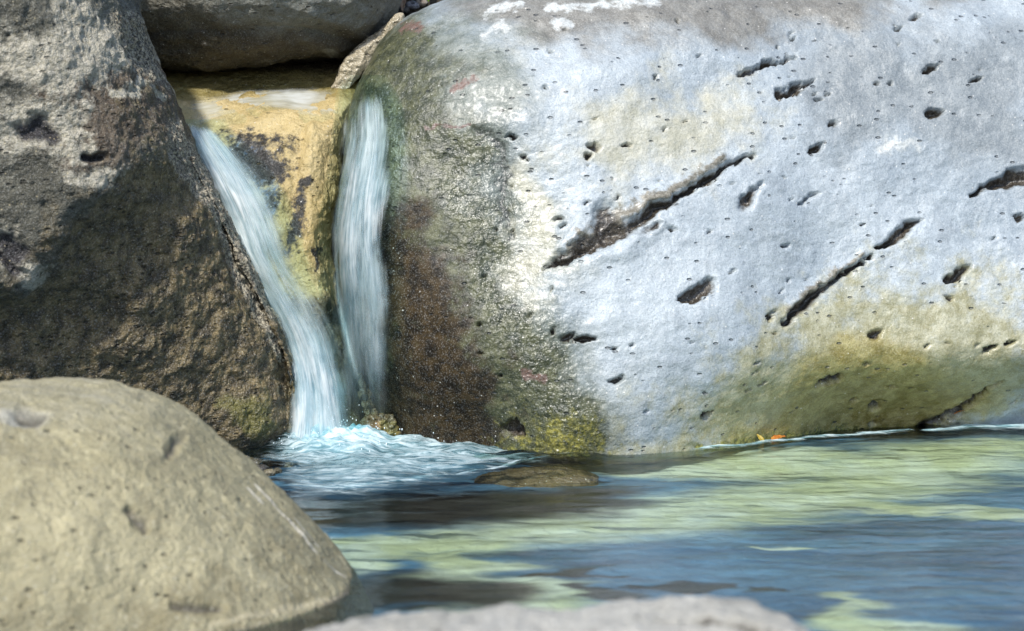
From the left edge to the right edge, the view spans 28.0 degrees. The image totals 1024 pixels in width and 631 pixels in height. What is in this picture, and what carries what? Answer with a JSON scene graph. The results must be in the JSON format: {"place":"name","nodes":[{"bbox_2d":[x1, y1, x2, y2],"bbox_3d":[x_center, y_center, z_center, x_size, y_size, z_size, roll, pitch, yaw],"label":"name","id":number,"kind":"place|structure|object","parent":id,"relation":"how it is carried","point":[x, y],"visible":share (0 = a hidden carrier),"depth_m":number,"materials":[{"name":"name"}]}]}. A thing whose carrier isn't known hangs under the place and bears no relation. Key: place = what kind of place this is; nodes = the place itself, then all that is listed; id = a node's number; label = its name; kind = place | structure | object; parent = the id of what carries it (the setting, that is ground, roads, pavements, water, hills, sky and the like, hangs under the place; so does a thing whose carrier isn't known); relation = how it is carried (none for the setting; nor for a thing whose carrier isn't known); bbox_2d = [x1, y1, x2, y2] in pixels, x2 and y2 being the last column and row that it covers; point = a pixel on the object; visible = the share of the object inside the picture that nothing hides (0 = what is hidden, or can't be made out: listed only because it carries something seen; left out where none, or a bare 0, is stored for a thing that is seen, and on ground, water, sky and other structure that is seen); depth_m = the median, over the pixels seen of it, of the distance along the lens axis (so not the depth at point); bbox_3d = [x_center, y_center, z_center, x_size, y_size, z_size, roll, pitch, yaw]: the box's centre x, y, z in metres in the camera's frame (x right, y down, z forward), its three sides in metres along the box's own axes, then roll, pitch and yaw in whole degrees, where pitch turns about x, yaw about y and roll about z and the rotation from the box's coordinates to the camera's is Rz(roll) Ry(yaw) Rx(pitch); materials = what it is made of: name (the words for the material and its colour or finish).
{"place":"outdoors","nodes":[
{"label":"outdoors","id":0,"kind":"place"},
{"bbox_2d":[239,426,1023,630],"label":"water","id":1,"kind":"structure","parent":0,"point":[519,451],"depth_m":7.32,"materials":[{"name":"liquid"}]},
{"bbox_2d":[190,91,341,453],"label":"waterfall","id":2,"kind":"structure","parent":1,"relation":"on","point":[318,389],"depth_m":8.20,"materials":[{"name":"liquid"}]},
{"bbox_2d":[335,108,385,283],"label":"waterfall","id":3,"kind":"structure","parent":1,"relation":"on","point":[347,245],"depth_m":8.06,"materials":[{"name":"liquid"}]},
{"bbox_2d":[273,410,456,451],"bbox_3d":[-0.733,0.416,8.120,1.023,0.143,0.778,-4,7,-31],"label":"spray","id":4,"kind":"object","parent":1,"relation":"on","point":[348,428],"visible":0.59,"depth_m":8.03,"materials":[{"name":"white liquid"}]},
{"bbox_2d":[285,423,1023,492],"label":"foam","id":5,"kind":"object","parent":1,"relation":"on","point":[351,440],"visible":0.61,"depth_m":7.92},
{"bbox_2d":[771,435,786,439],"bbox_3d":[1.071,0.488,8.215,0.075,0.019,0.031,-3,7,-25],"label":"fallen leaf","id":6,"kind":"object","parent":5,"relation":"on","point":[776,437],"visible":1,"depth_m":8.22,"materials":[{"name":"orange plant"}]},
{"bbox_2d":[268,0,1023,630],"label":"riverbed","id":7,"kind":"structure","parent":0,"point":[900,586],"depth_m":6.98,"materials":[{"name":"blue liquid"}]},
{"bbox_2d":[0,0,296,467],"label":"boulder","id":8,"kind":"object","parent":7,"relation":"on","point":[125,258],"visible":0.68,"depth_m":7.54,"materials":[{"name":"grey stone"}]},
{"bbox_2d":[0,377,373,630],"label":"boulder","id":9,"kind":"object","parent":7,"relation":"on","point":[123,507],"visible":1,"depth_m":5.44,"materials":[{"name":"beige stone"}]},
{"bbox_2d":[248,457,261,464],"bbox_3d":[-0.969,0.551,7.636,0.081,0.049,0.060,0,6,0],"label":"pebble","id":10,"kind":"object","parent":7,"relation":"on","point":[256,461],"visible":0.23,"depth_m":7.62,"materials":[{"name":"grey stone"}]},
{"bbox_2d":[257,464,268,470],"bbox_3d":[-0.920,0.563,7.531,0.057,0.035,0.047,0,6,0],"label":"pebble","id":11,"kind":"object","parent":7,"relation":"on","point":[262,467],"visible":0.47,"depth_m":7.52,"materials":[{"name":"grey stone"}]},
{"bbox_2d":[163,36,374,465],"bbox_3d":[-1.105,-0.165,8.839,1.268,2.096,1.590,0,6,0],"label":"ledge rock","id":12,"kind":"object","parent":7,"relation":"on","point":[288,162],"visible":0.3,"depth_m":8.42,"materials":[{"name":"beige stone"}]},
{"bbox_2d":[140,0,401,72],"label":"boulder","id":13,"kind":"object","parent":12,"relation":"on","point":[187,36],"visible":0.68,"depth_m":8.63,"materials":[{"name":"grey stone"}]},
{"bbox_2d":[400,0,405,10],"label":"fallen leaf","id":14,"kind":"object","parent":13,"relation":"on","point":[402,5],"visible":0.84,"depth_m":9.37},
{"bbox_2d":[331,12,404,88],"bbox_3d":[-0.619,-1.122,8.798,0.324,0.351,0.132,-2,6,-14],"label":"rock","id":15,"kind":"object","parent":12,"relation":"on","point":[352,66],"visible":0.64,"depth_m":8.75,"materials":[{"name":"beige stone"}]},
{"bbox_2d":[264,469,275,475],"bbox_3d":[-0.882,0.571,7.463,0.048,0.028,0.038,0,6,0],"label":"pebble","id":16,"kind":"object","parent":7,"relation":"on","point":[270,472],"visible":0.88,"depth_m":7.45,"materials":[{"name":"beige stone"}]},
{"bbox_2d":[274,468,282,473],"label":"pebble","id":17,"kind":"object","parent":7,"relation":"on","point":[278,470],"visible":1,"depth_m":7.49,"materials":[{"name":"stone"}]},
{"bbox_2d":[355,371,377,416],"bbox_3d":[-0.648,0.415,8.440,0.311,0.513,0.377,0,6,0],"label":"rock","id":18,"kind":"object","parent":7,"relation":"on","point":[365,396],"visible":0.15,"depth_m":8.32,"materials":[{"name":"grey stone"}]},
{"bbox_2d":[359,413,403,463],"bbox_3d":[-0.523,0.491,8.247,0.189,0.210,0.248,0,6,0],"label":"rock","id":19,"kind":"object","parent":7,"relation":"on","point":[388,422],"visible":0.43,"depth_m":8.18,"materials":[{"name":"beige stone"}]},
{"bbox_2d":[399,6,409,12],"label":"pebble","id":20,"kind":"object","parent":7,"relation":"on","point":[406,9],"visible":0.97,"depth_m":9.42,"materials":[{"name":"grey stone"}]},
{"bbox_2d":[406,1,419,8],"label":"pebble","id":21,"kind":"object","parent":7,"relation":"on","point":[412,4],"visible":1,"depth_m":9.41,"materials":[{"name":"grey stone"}]},
{"bbox_2d":[416,0,427,6],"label":"pebble","id":22,"kind":"object","parent":7,"relation":"on","point":[422,3],"visible":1,"depth_m":9.41,"materials":[{"name":"beige stone"}]},
{"bbox_2d":[474,465,598,487],"bbox_3d":[0.095,0.661,7.836,0.481,0.152,0.287,0,6,0],"label":"rock","id":23,"kind":"object","parent":7,"relation":"on","point":[503,477],"visible":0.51,"depth_m":7.81,"materials":[{"name":"brown stone"}]},
{"bbox_2d":[306,595,807,630],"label":"rock","id":24,"kind":"object","parent":7,"relation":"on","point":[686,613],"visible":1,"depth_m":4.16,"materials":[{"name":"grey stone"}]},
{"bbox_2d":[337,0,1023,465],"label":"boulder","id":25,"kind":"object","parent":7,"relation":"on","point":[637,232],"visible":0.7,"depth_m":8.15,"materials":[{"name":"grey stone"}]}
]}

